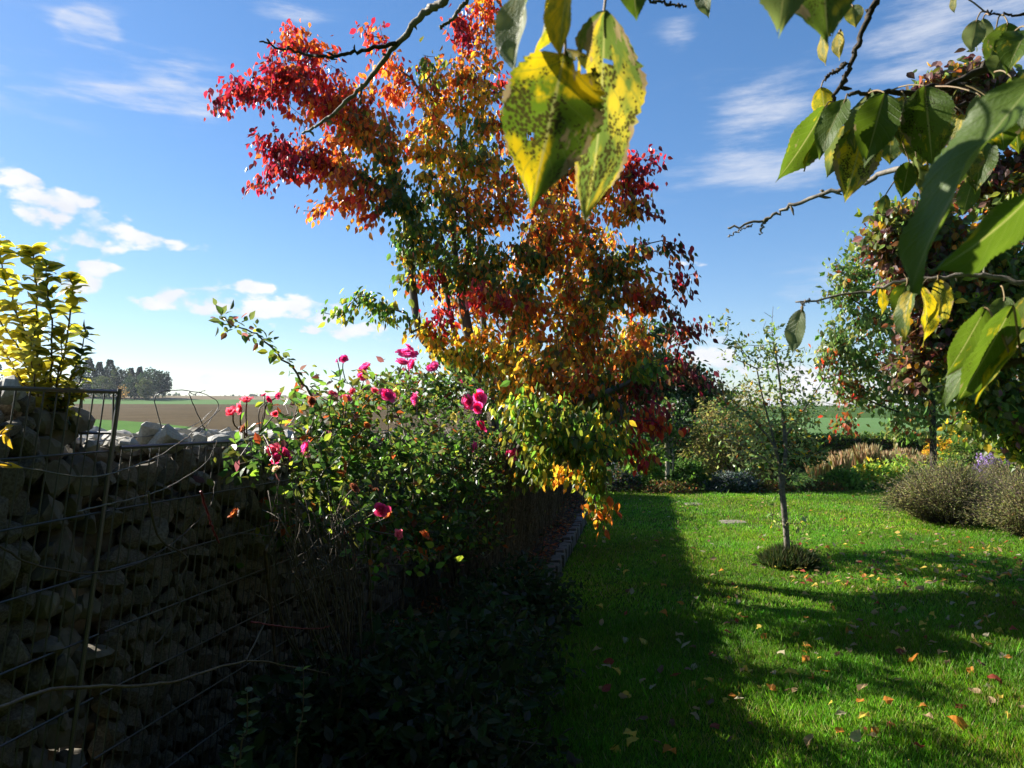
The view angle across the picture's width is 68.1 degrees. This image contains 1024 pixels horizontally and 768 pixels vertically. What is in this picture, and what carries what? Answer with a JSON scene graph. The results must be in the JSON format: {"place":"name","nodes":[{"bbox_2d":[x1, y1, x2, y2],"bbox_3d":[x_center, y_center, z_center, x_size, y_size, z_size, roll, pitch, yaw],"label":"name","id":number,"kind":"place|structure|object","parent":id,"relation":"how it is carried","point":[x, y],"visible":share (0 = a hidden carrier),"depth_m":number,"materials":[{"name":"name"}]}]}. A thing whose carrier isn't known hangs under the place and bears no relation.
{"place":"outdoors","nodes":[
{"label":"outdoors","id":0,"kind":"place"},
{"bbox_2d":[94,420,206,432],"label":"grass strip","id":1,"kind":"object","parent":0,"point":[132,426],"depth_m":46.94,"materials":[{"name":"plant"}]},
{"bbox_2d":[73,399,461,405],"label":"green field","id":2,"kind":"structure","parent":0,"point":[157,401],"depth_m":256.70,"materials":[{"name":"plant"}]},
{"bbox_2d":[90,375,115,398],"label":"broadleaf tree","id":3,"kind":"object","parent":2,"relation":"on","point":[98,380],"visible":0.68,"depth_m":271.24,"materials":[{"name":"green plant"}]},
{"bbox_2d":[119,376,145,399],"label":"broadleaf tree","id":4,"kind":"object","parent":2,"relation":"on","point":[132,392],"visible":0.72,"depth_m":274.69,"materials":[{"name":"green plant"}]},
{"bbox_2d":[135,377,155,399],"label":"broadleaf tree","id":5,"kind":"object","parent":2,"relation":"on","point":[144,392],"visible":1,"depth_m":267.44,"materials":[{"name":"green plant"}]},
{"bbox_2d":[133,369,159,399],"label":"broadleaf tree","id":6,"kind":"object","parent":2,"relation":"on","point":[148,376],"visible":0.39,"depth_m":279.49,"materials":[{"name":"green plant"}]},
{"bbox_2d":[84,395,459,400],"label":"stubble field","id":7,"kind":"structure","parent":0,"point":[216,397],"depth_m":306.64,"materials":[{"name":"plant"}]},
{"bbox_2d":[74,357,110,394],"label":"conifer","id":8,"kind":"object","parent":7,"relation":"on","point":[92,366],"visible":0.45,"depth_m":287.49,"materials":[{"name":"green plant"}]},
{"bbox_2d":[84,362,107,394],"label":"conifer","id":9,"kind":"object","parent":7,"relation":"on","point":[99,368],"visible":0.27,"depth_m":291.47,"materials":[{"name":"green plant"}]},
{"bbox_2d":[88,359,131,397],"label":"conifer","id":10,"kind":"object","parent":7,"relation":"on","point":[108,366],"visible":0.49,"depth_m":285.26,"materials":[{"name":"green plant"}]},
{"bbox_2d":[108,367,134,398],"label":"broadleaf tree","id":11,"kind":"object","parent":7,"relation":"on","point":[116,376],"visible":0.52,"depth_m":282.95,"materials":[{"name":"green plant"}]},
{"bbox_2d":[115,367,136,397],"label":"conifer","id":12,"kind":"object","parent":7,"relation":"on","point":[132,370],"visible":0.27,"depth_m":289.87,"materials":[{"name":"green plant"}]},
{"bbox_2d":[126,366,154,396],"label":"conifer","id":13,"kind":"object","parent":7,"relation":"on","point":[139,370],"visible":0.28,"depth_m":291.71,"materials":[{"name":"green plant"}]},
{"bbox_2d":[144,367,168,397],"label":"broadleaf tree","id":14,"kind":"object","parent":7,"relation":"on","point":[158,373],"visible":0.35,"depth_m":295.76,"materials":[{"name":"green plant"}]},
{"bbox_2d":[154,371,172,397],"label":"broadleaf tree","id":15,"kind":"object","parent":7,"relation":"on","point":[168,378],"visible":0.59,"depth_m":299.79,"materials":[{"name":"green plant"}]},
{"bbox_2d":[75,404,574,432],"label":"ploughed field","id":16,"kind":"structure","parent":0,"point":[180,414],"depth_m":82.12,"materials":[{"name":"soil"}]},
{"bbox_2d":[0,0,1023,405],"label":"sky","id":17,"kind":"structure","parent":0,"point":[110,159],"materials":[{"name":"blue"}]},
{"bbox_2d":[65,442,976,499],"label":"garden ground","id":18,"kind":"structure","parent":0,"point":[794,483],"depth_m":15.98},
{"bbox_2d":[594,462,645,492],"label":"shaded bush","id":19,"kind":"object","parent":18,"relation":"on","point":[623,477],"visible":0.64,"depth_m":14.70,"materials":[{"name":"green plant"}]},
{"bbox_2d":[621,449,669,489],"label":"bright bush","id":20,"kind":"object","parent":18,"relation":"on","point":[657,473],"visible":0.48,"depth_m":14.94,"materials":[{"name":"green plant"}]},
{"bbox_2d":[571,313,742,466],"bbox_3d":[3.757,0.340,21.971,5.794,4.915,2.677,0,-2,0],"label":"dark tree","id":21,"kind":"object","parent":18,"relation":"on","point":[688,395],"visible":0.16,"depth_m":21.76,"materials":[{"name":"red plant"}]},
{"bbox_2d":[617,392,703,485],"bbox_3d":[3.119,1.151,15.957,1.892,1.979,1.130,0,-2,0],"label":"staked tree","id":22,"kind":"object","parent":18,"relation":"on","point":[665,446],"visible":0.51,"depth_m":15.87,"materials":[{"name":"green plant"}]},
{"bbox_2d":[632,478,705,494],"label":"ground cover","id":23,"kind":"object","parent":18,"relation":"on","point":[675,485],"visible":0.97,"depth_m":14.47,"materials":[{"name":"green plant"}]},
{"bbox_2d":[668,454,713,490],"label":"green bush","id":24,"kind":"object","parent":18,"relation":"on","point":[689,472],"visible":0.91,"depth_m":14.83,"materials":[{"name":"green plant"}]},
{"bbox_2d":[674,381,788,488],"bbox_3d":[4.529,1.093,15.876,2.331,2.298,1.973,0,-2,0],"label":"round shrub","id":25,"kind":"object","parent":18,"relation":"on","point":[706,445],"visible":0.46,"depth_m":15.60,"materials":[{"name":"green plant"}]},
{"bbox_2d":[699,469,763,492],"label":"silver bush","id":26,"kind":"object","parent":18,"relation":"on","point":[730,481],"visible":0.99,"depth_m":14.55,"materials":[{"name":"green plant"}]},
{"bbox_2d":[743,478,797,492],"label":"ground cover","id":27,"kind":"object","parent":18,"relation":"on","point":[768,484],"visible":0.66,"depth_m":14.59,"materials":[{"name":"green plant"}]},
{"bbox_2d":[741,415,837,486],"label":"yellowing shrub","id":28,"kind":"object","parent":18,"relation":"on","point":[814,462],"visible":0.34,"depth_m":15.50,"materials":[{"name":"green plant"}]},
{"bbox_2d":[795,479,853,492],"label":"ground cover","id":29,"kind":"object","parent":18,"relation":"on","point":[808,486],"visible":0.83,"depth_m":14.71,"materials":[{"name":"green plant"}]},
{"bbox_2d":[817,464,873,491],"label":"bed plant","id":30,"kind":"object","parent":18,"relation":"on","point":[847,477],"visible":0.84,"depth_m":14.96,"materials":[{"name":"green plant"}]},
{"bbox_2d":[704,430,1016,469],"bbox_3d":[11.286,1.794,20.393,12.230,1.193,1.213,0,-2,0],"label":"hedge","id":31,"kind":"object","parent":18,"relation":"on","point":[868,439],"visible":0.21,"depth_m":20.05,"materials":[{"name":"green plant"}]},
{"bbox_2d":[850,456,899,489],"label":"bed plant","id":32,"kind":"object","parent":18,"relation":"on","point":[868,472],"visible":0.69,"depth_m":15.38,"materials":[{"name":"green plant"}]},
{"bbox_2d":[888,451,926,487],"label":"bed plant","id":33,"kind":"object","parent":18,"relation":"on","point":[901,459],"visible":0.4,"depth_m":15.61,"materials":[{"name":"green plant"}]},
{"bbox_2d":[802,192,1018,471],"bbox_3d":[8.597,-0.886,15.877,5.359,6.045,2.451,0,-2,0],"label":"leafy tree","id":34,"kind":"object","parent":18,"relation":"on","point":[857,392],"visible":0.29,"depth_m":15.41,"materials":[{"name":"green plant"}]},
{"bbox_2d":[917,449,972,478],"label":"bed plant","id":35,"kind":"object","parent":18,"relation":"on","point":[952,456],"visible":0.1,"depth_m":15.90,"materials":[{"name":"green plant"}]},
{"bbox_2d":[919,435,973,463],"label":"golden shrub","id":36,"kind":"object","parent":18,"relation":"on","point":[943,445],"visible":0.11,"depth_m":18.34,"materials":[{"name":"yellow plant"}]},
{"bbox_2d":[937,440,985,472],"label":"green dome shrub","id":37,"kind":"object","parent":18,"relation":"on","point":[956,447],"visible":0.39,"depth_m":17.23,"materials":[{"name":"green plant"}]},
{"bbox_2d":[973,447,1016,471],"bbox_3d":[9.940,1.704,15.470,0.991,0.857,0.942,-2,-2,38],"label":"aster","id":38,"kind":"object","parent":18,"relation":"on","point":[988,458],"visible":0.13,"depth_m":15.43,"materials":[{"name":"purple plant"}]},
{"bbox_2d":[339,489,1023,767],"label":"lawn","id":39,"kind":"structure","parent":0,"point":[756,606],"depth_m":5.19,"materials":[{"name":"plant"}]},
{"bbox_2d":[0,375,121,767],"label":"gabion wall","id":40,"kind":"structure","parent":39,"relation":"on","point":[41,611],"depth_m":2.33,"materials":[{"name":"stone"}]},
{"bbox_2d":[0,234,100,424],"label":"variegated shrub","id":41,"kind":"object","parent":40,"relation":"on","point":[29,353],"visible":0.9,"depth_m":2.42,"materials":[{"name":"yellow plant"}]},
{"bbox_2d":[57,421,444,767],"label":"gabion wall","id":42,"kind":"structure","parent":39,"relation":"on","point":[183,724],"depth_m":3.07,"materials":[{"name":"stone"}]},
{"bbox_2d":[0,481,215,574],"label":"bramble","id":43,"kind":"object","parent":42,"relation":"attached to","point":[17,557],"visible":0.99,"depth_m":2.09,"materials":[{"name":"plant"}]},
{"bbox_2d":[0,409,219,477],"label":"bramble","id":44,"kind":"object","parent":42,"relation":"attached to","point":[108,473],"visible":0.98,"depth_m":2.21,"materials":[{"name":"grey plant"}]},
{"bbox_2d":[99,410,211,441],"bbox_3d":[-1.411,0.158,2.994,0.064,0.112,0.716,0,-2,10],"label":"bent wire","id":45,"kind":"object","parent":42,"relation":"on","point":[153,435],"visible":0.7,"depth_m":2.94,"materials":[{"name":"metal"}]},
{"bbox_2d":[154,389,218,448],"bbox_3d":[-1.333,0.149,3.147,0.033,0.250,0.446,0,-2,11],"label":"bent wire","id":46,"kind":"object","parent":42,"relation":"on","point":[183,390],"visible":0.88,"depth_m":3.05,"materials":[{"name":"metal"}]},
{"bbox_2d":[188,390,204,429],"bbox_3d":[-1.286,0.105,3.101,0.049,0.168,0.125,-1,-2,23],"label":"bent wire","id":47,"kind":"object","parent":42,"relation":"attached to","point":[195,408],"visible":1,"depth_m":3.07,"materials":[{"name":"metal"}]},
{"bbox_2d":[200,491,219,543],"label":"bramble","id":48,"kind":"object","parent":42,"relation":"hanging from","point":[205,505],"visible":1,"depth_m":2.46,"materials":[{"name":"red plant"}]},
{"bbox_2d":[250,621,329,629],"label":"bramble","id":49,"kind":"object","parent":42,"relation":"attached to","point":[286,626],"visible":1,"depth_m":2.41,"materials":[{"name":"red plant"}]},
{"bbox_2d":[231,487,590,767],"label":"garden bed","id":50,"kind":"object","parent":39,"relation":"on","point":[423,610],"visible":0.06,"depth_m":7.92,"materials":[{"name":"soil"}]},
{"bbox_2d":[0,424,21,467],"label":"leafy shoot","id":51,"kind":"object","parent":50,"relation":"on","point":[5,439],"visible":0.99,"depth_m":1.94,"materials":[{"name":"plant"}]},
{"bbox_2d":[221,744,246,767],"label":"leafy shoot","id":52,"kind":"object","parent":50,"relation":"on","point":[235,752],"visible":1,"depth_m":1.93,"materials":[{"name":"plant"}]},
{"bbox_2d":[227,687,259,767],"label":"leafy shoot","id":53,"kind":"object","parent":50,"relation":"on","point":[242,714],"visible":0.98,"depth_m":1.99,"materials":[{"name":"plant"}]},
{"bbox_2d":[209,729,341,767],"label":"shrub","id":54,"kind":"object","parent":50,"relation":"on","point":[288,757],"visible":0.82,"depth_m":2.46,"materials":[{"name":"green plant"}]},
{"bbox_2d":[293,665,313,767],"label":"leafy shoot","id":55,"kind":"object","parent":50,"relation":"on","point":[306,679],"visible":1,"depth_m":2.32,"materials":[{"name":"plant"}]},
{"bbox_2d":[232,474,375,708],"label":"bare twigs","id":56,"kind":"object","parent":50,"relation":"on","point":[349,647],"visible":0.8,"depth_m":2.87,"materials":[{"name":"brown plant"}]},
{"bbox_2d":[220,635,450,767],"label":"shrub","id":57,"kind":"object","parent":50,"relation":"on","point":[331,756],"visible":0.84,"depth_m":2.79,"materials":[{"name":"green plant"}]},
{"bbox_2d":[0,660,328,709],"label":"bramble","id":58,"kind":"object","parent":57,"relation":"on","point":[22,698],"visible":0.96,"depth_m":1.71,"materials":[{"name":"plant"}]},
{"bbox_2d":[245,594,269,660],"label":"bramble","id":59,"kind":"object","parent":58,"relation":"attached to","point":[260,629],"visible":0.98,"depth_m":2.37,"materials":[{"name":"plant"}]},
{"bbox_2d":[192,298,518,740],"bbox_3d":[-0.503,0.732,4.968,0.922,2.034,5.420,0,-2,10],"label":"rose bush","id":60,"kind":"object","parent":50,"relation":"on","point":[349,425],"visible":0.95,"depth_m":3.98,"materials":[{"name":"green plant"}]},
{"bbox_2d":[76,440,216,512],"bbox_3d":[-1.139,0.280,2.427,0.029,0.173,0.699,0,-2,9],"label":"bramble","id":61,"kind":"object","parent":60,"relation":"attached to","point":[143,495],"visible":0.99,"depth_m":2.34,"materials":[{"name":"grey plant"}]},
{"bbox_2d":[279,587,523,767],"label":"shrub","id":62,"kind":"object","parent":50,"relation":"on","point":[408,638],"visible":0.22,"depth_m":3.14,"materials":[{"name":"green plant"}]},
{"bbox_2d":[348,592,569,742],"bbox_3d":[-0.286,1.367,3.618,1.090,0.731,1.118,-2,-2,39],"label":"shrub","id":63,"kind":"object","parent":50,"relation":"on","point":[518,679],"visible":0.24,"depth_m":3.64,"materials":[{"name":"green plant"}]},
{"bbox_2d":[203,0,729,541],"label":"autumn tree","id":64,"kind":"object","parent":50,"relation":"on","point":[567,376],"visible":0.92,"depth_m":7.86,"materials":[{"name":"orange plant"}]},
{"bbox_2d":[354,653,582,767],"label":"shrub","id":65,"kind":"object","parent":50,"relation":"on","point":[502,752],"visible":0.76,"depth_m":2.90,"materials":[{"name":"green plant"}]},
{"bbox_2d":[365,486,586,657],"bbox_3d":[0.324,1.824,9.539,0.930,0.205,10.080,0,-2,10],"label":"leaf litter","id":66,"kind":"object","parent":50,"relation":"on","point":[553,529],"visible":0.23,"depth_m":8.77,"materials":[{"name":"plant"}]},
{"bbox_2d":[387,563,586,700],"bbox_3d":[-0.148,1.413,4.359,1.133,0.690,1.173,0,-2,0],"label":"shrub","id":67,"kind":"object","parent":50,"relation":"on","point":[543,656],"visible":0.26,"depth_m":4.32,"materials":[{"name":"green plant"}]},
{"bbox_2d":[420,476,570,610],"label":"dry stalks","id":68,"kind":"object","parent":50,"relation":"on","point":[530,537],"visible":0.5,"depth_m":6.67,"materials":[{"name":"plant"}]},
{"bbox_2d":[429,422,586,590],"bbox_3d":[0.294,1.256,10.619,1.437,1.444,9.054,0,-2,10],"label":"bare hedge","id":69,"kind":"object","parent":50,"relation":"on","point":[508,486],"visible":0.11,"depth_m":7.49,"materials":[{"name":"brown plant"}]},
{"bbox_2d":[450,546,587,632],"bbox_3d":[0.019,1.490,5.441,1.023,0.610,1.079,0,-2,0],"label":"shrub","id":70,"kind":"object","parent":50,"relation":"on","point":[543,596],"visible":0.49,"depth_m":5.33,"materials":[{"name":"green plant"}]},
{"bbox_2d":[429,422,522,510],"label":"gabion wall","id":71,"kind":"structure","parent":39,"relation":"on","point":[449,430],"depth_m":7.57,"materials":[{"name":"stone"}]},
{"bbox_2d":[490,494,600,677],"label":"kerb","id":72,"kind":"structure","parent":39,"relation":"on","point":[563,551],"depth_m":8.36,"materials":[{"name":"stone"}]},
{"bbox_2d":[602,684,610,691],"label":"fallen leaf","id":73,"kind":"object","parent":39,"relation":"on","point":[606,687],"visible":1,"depth_m":4.21,"materials":[{"name":"plant"}]},
{"bbox_2d":[603,658,613,664],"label":"fallen leaf","id":74,"kind":"object","parent":39,"relation":"on","point":[609,660],"visible":0.91,"depth_m":4.69,"materials":[{"name":"plant"}]},
{"bbox_2d":[623,728,636,736],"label":"fallen leaf","id":75,"kind":"object","parent":39,"relation":"on","point":[629,731],"visible":0.96,"depth_m":3.59,"materials":[{"name":"plant"}]},
{"bbox_2d":[626,736,638,746],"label":"fallen leaf","id":76,"kind":"object","parent":39,"relation":"on","point":[631,739],"visible":1,"depth_m":3.50,"materials":[{"name":"plant"}]},
{"bbox_2d":[259,0,1023,409],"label":"cherry tree","id":77,"kind":"object","parent":39,"relation":"on","point":[567,114],"visible":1,"depth_m":0.45,"materials":[{"name":"green plant"}]},
{"bbox_2d":[663,744,675,753],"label":"fallen leaf","id":78,"kind":"object","parent":39,"relation":"on","point":[667,747],"visible":1,"depth_m":3.46,"materials":[{"name":"plant"}]},
{"bbox_2d":[719,520,745,523],"bbox_3d":[3.135,1.964,10.731,0.374,0.040,0.330,0,-2,0],"label":"stepping stone","id":79,"kind":"object","parent":39,"relation":"on","point":[733,521],"visible":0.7,"depth_m":10.71,"materials":[{"name":"stone"}]},
{"bbox_2d":[767,684,775,690],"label":"fallen leaf","id":80,"kind":"object","parent":39,"relation":"on","point":[772,687],"visible":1,"depth_m":4.22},
{"bbox_2d":[699,307,849,549],"bbox_3d":[2.648,0.527,7.807,1.463,2.679,0.761,0,-2,0],"label":"young tree","id":81,"kind":"object","parent":39,"relation":"on","point":[783,473],"visible":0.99,"depth_m":7.78,"materials":[{"name":"green plant"}]},
{"bbox_2d":[752,541,825,570],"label":"grass tuft","id":82,"kind":"object","parent":39,"relation":"on","point":[780,556],"visible":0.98,"depth_m":7.61,"materials":[{"name":"plant"}]},
{"bbox_2d":[785,667,798,674],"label":"fallen leaf","id":83,"kind":"object","parent":39,"relation":"on","point":[789,669],"visible":1,"depth_m":4.52,"materials":[{"name":"plant"}]},
{"bbox_2d":[581,495,1023,585],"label":"fallen leaves","id":84,"kind":"object","parent":39,"relation":"on","point":[936,570],"visible":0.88,"depth_m":7.71,"materials":[{"name":"orange plant"}]},
{"bbox_2d":[803,733,812,745],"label":"fallen leaf","id":85,"kind":"object","parent":39,"relation":"on","point":[807,739],"visible":1,"depth_m":3.56,"materials":[{"name":"plant"}]},
{"bbox_2d":[849,729,860,741],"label":"fallen leaf","id":86,"kind":"object","parent":39,"relation":"on","point":[855,736],"visible":1,"depth_m":3.61,"materials":[{"name":"plant"}]},
{"bbox_2d":[858,711,869,718],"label":"fallen leaf","id":87,"kind":"object","parent":39,"relation":"on","point":[862,714],"visible":1,"depth_m":3.85,"materials":[{"name":"plant"}]},
{"bbox_2d":[883,696,893,703],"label":"fallen leaf","id":88,"kind":"object","parent":39,"relation":"on","point":[888,700],"visible":1,"depth_m":4.03,"materials":[{"name":"plant"}]},
{"bbox_2d":[848,48,1023,471],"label":"plum leaved tree","id":89,"kind":"object","parent":39,"relation":"on","point":[995,414],"visible":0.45,"depth_m":8.90,"materials":[{"name":"green plant"}]},
{"bbox_2d":[862,432,1023,525],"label":"wispy bush","id":90,"kind":"object","parent":39,"relation":"on","point":[922,499],"visible":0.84,"depth_m":10.55,"materials":[{"name":"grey plant"}]},
{"bbox_2d":[947,715,969,729],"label":"fallen leaf","id":91,"kind":"object","parent":39,"relation":"on","point":[960,719],"visible":1,"depth_m":3.77,"materials":[{"name":"plant"}]},
{"bbox_2d":[916,452,1023,495],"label":"wispy bush","id":92,"kind":"object","parent":39,"relation":"on","point":[1006,466],"visible":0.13,"depth_m":11.27,"materials":[{"name":"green plant"}]},
{"bbox_2d":[968,687,983,694],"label":"fallen leaf","id":93,"kind":"object","parent":39,"relation":"on","point":[978,690],"visible":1,"depth_m":4.21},
{"bbox_2d":[943,461,1023,538],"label":"wispy bush","id":94,"kind":"object","parent":39,"relation":"on","point":[1009,517],"visible":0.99,"depth_m":9.53,"materials":[{"name":"grey plant"}]},
{"bbox_2d":[987,673,1002,683],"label":"fallen leaf","id":95,"kind":"object","parent":39,"relation":"on","point":[997,678],"visible":1,"depth_m":4.41,"materials":[{"name":"plant"}]},
{"bbox_2d":[541,404,955,406],"bbox_3d":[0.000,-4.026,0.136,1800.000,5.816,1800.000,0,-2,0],"label":"land","id":96,"kind":"structure","parent":0,"point":[829,406],"depth_m":339.64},
{"bbox_2d":[159,392,524,402],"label":"treeline","id":97,"kind":"object","parent":96,"relation":"on","point":[174,394],"visible":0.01,"depth_m":609.40,"materials":[{"name":"green plant"}]},
{"bbox_2d":[804,461,825,478],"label":"ornamental grass","id":98,"kind":"object","parent":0,"point":[819,469],"depth_m":17.21,"materials":[{"name":"plant"}]},
{"bbox_2d":[685,417,952,435],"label":"crop field","id":99,"kind":"structure","parent":0,"point":[875,426],"depth_m":76.30,"materials":[{"name":"plant"}]},
{"bbox_2d":[685,407,955,417],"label":"meadow","id":100,"kind":"structure","parent":0,"point":[832,411],"depth_m":203.79,"materials":[{"name":"plant"}]},
{"bbox_2d":[817,454,834,473],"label":"ornamental grass","id":101,"kind":"object","parent":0,"point":[827,467],"depth_m":17.99,"materials":[{"name":"plant"}]},
{"bbox_2d":[828,450,853,469],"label":"ornamental grass","id":102,"kind":"object","parent":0,"point":[844,459],"depth_m":17.40,"materials":[{"name":"plant"}]},
{"bbox_2d":[841,449,858,470],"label":"ornamental grass","id":103,"kind":"object","parent":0,"point":[852,463],"depth_m":18.27,"materials":[{"name":"plant"}]},
{"bbox_2d":[852,442,881,469],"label":"ornamental grass","id":104,"kind":"object","parent":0,"point":[862,453],"depth_m":17.57,"materials":[{"name":"plant"}]},
{"bbox_2d":[877,451,904,477],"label":"ornamental grass","id":105,"kind":"object","parent":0,"point":[889,456],"depth_m":17.52,"materials":[{"name":"plant"}]},
{"bbox_2d":[890,446,918,461],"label":"ornamental grass","id":106,"kind":"object","parent":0,"point":[906,452],"depth_m":18.18,"materials":[{"name":"plant"}]},
{"bbox_2d":[902,454,929,467],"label":"ornamental grass","id":107,"kind":"object","parent":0,"point":[915,458],"depth_m":17.69,"materials":[{"name":"plant"}]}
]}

